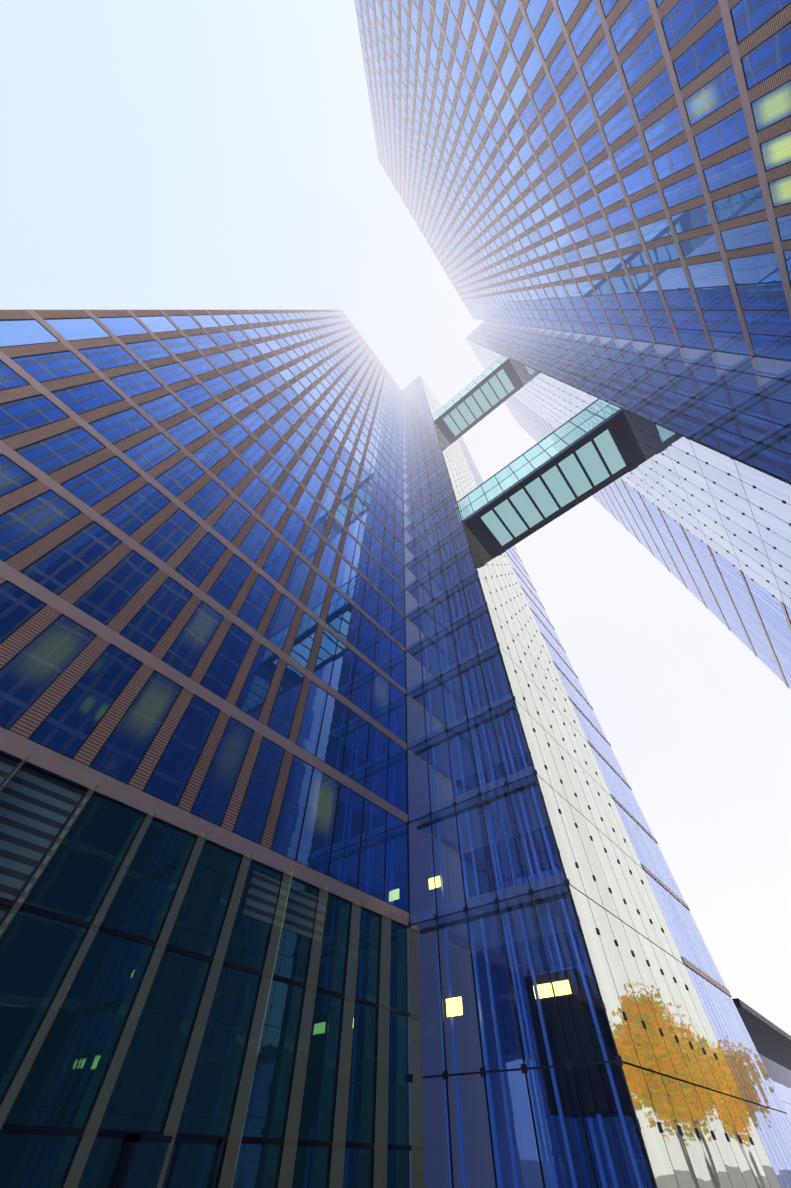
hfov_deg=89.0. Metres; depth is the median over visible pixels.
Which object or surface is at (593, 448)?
sky bridge
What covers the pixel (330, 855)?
tower
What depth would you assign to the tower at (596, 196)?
23.62 m
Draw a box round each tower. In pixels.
[0,309,790,1187]
[354,0,790,688]

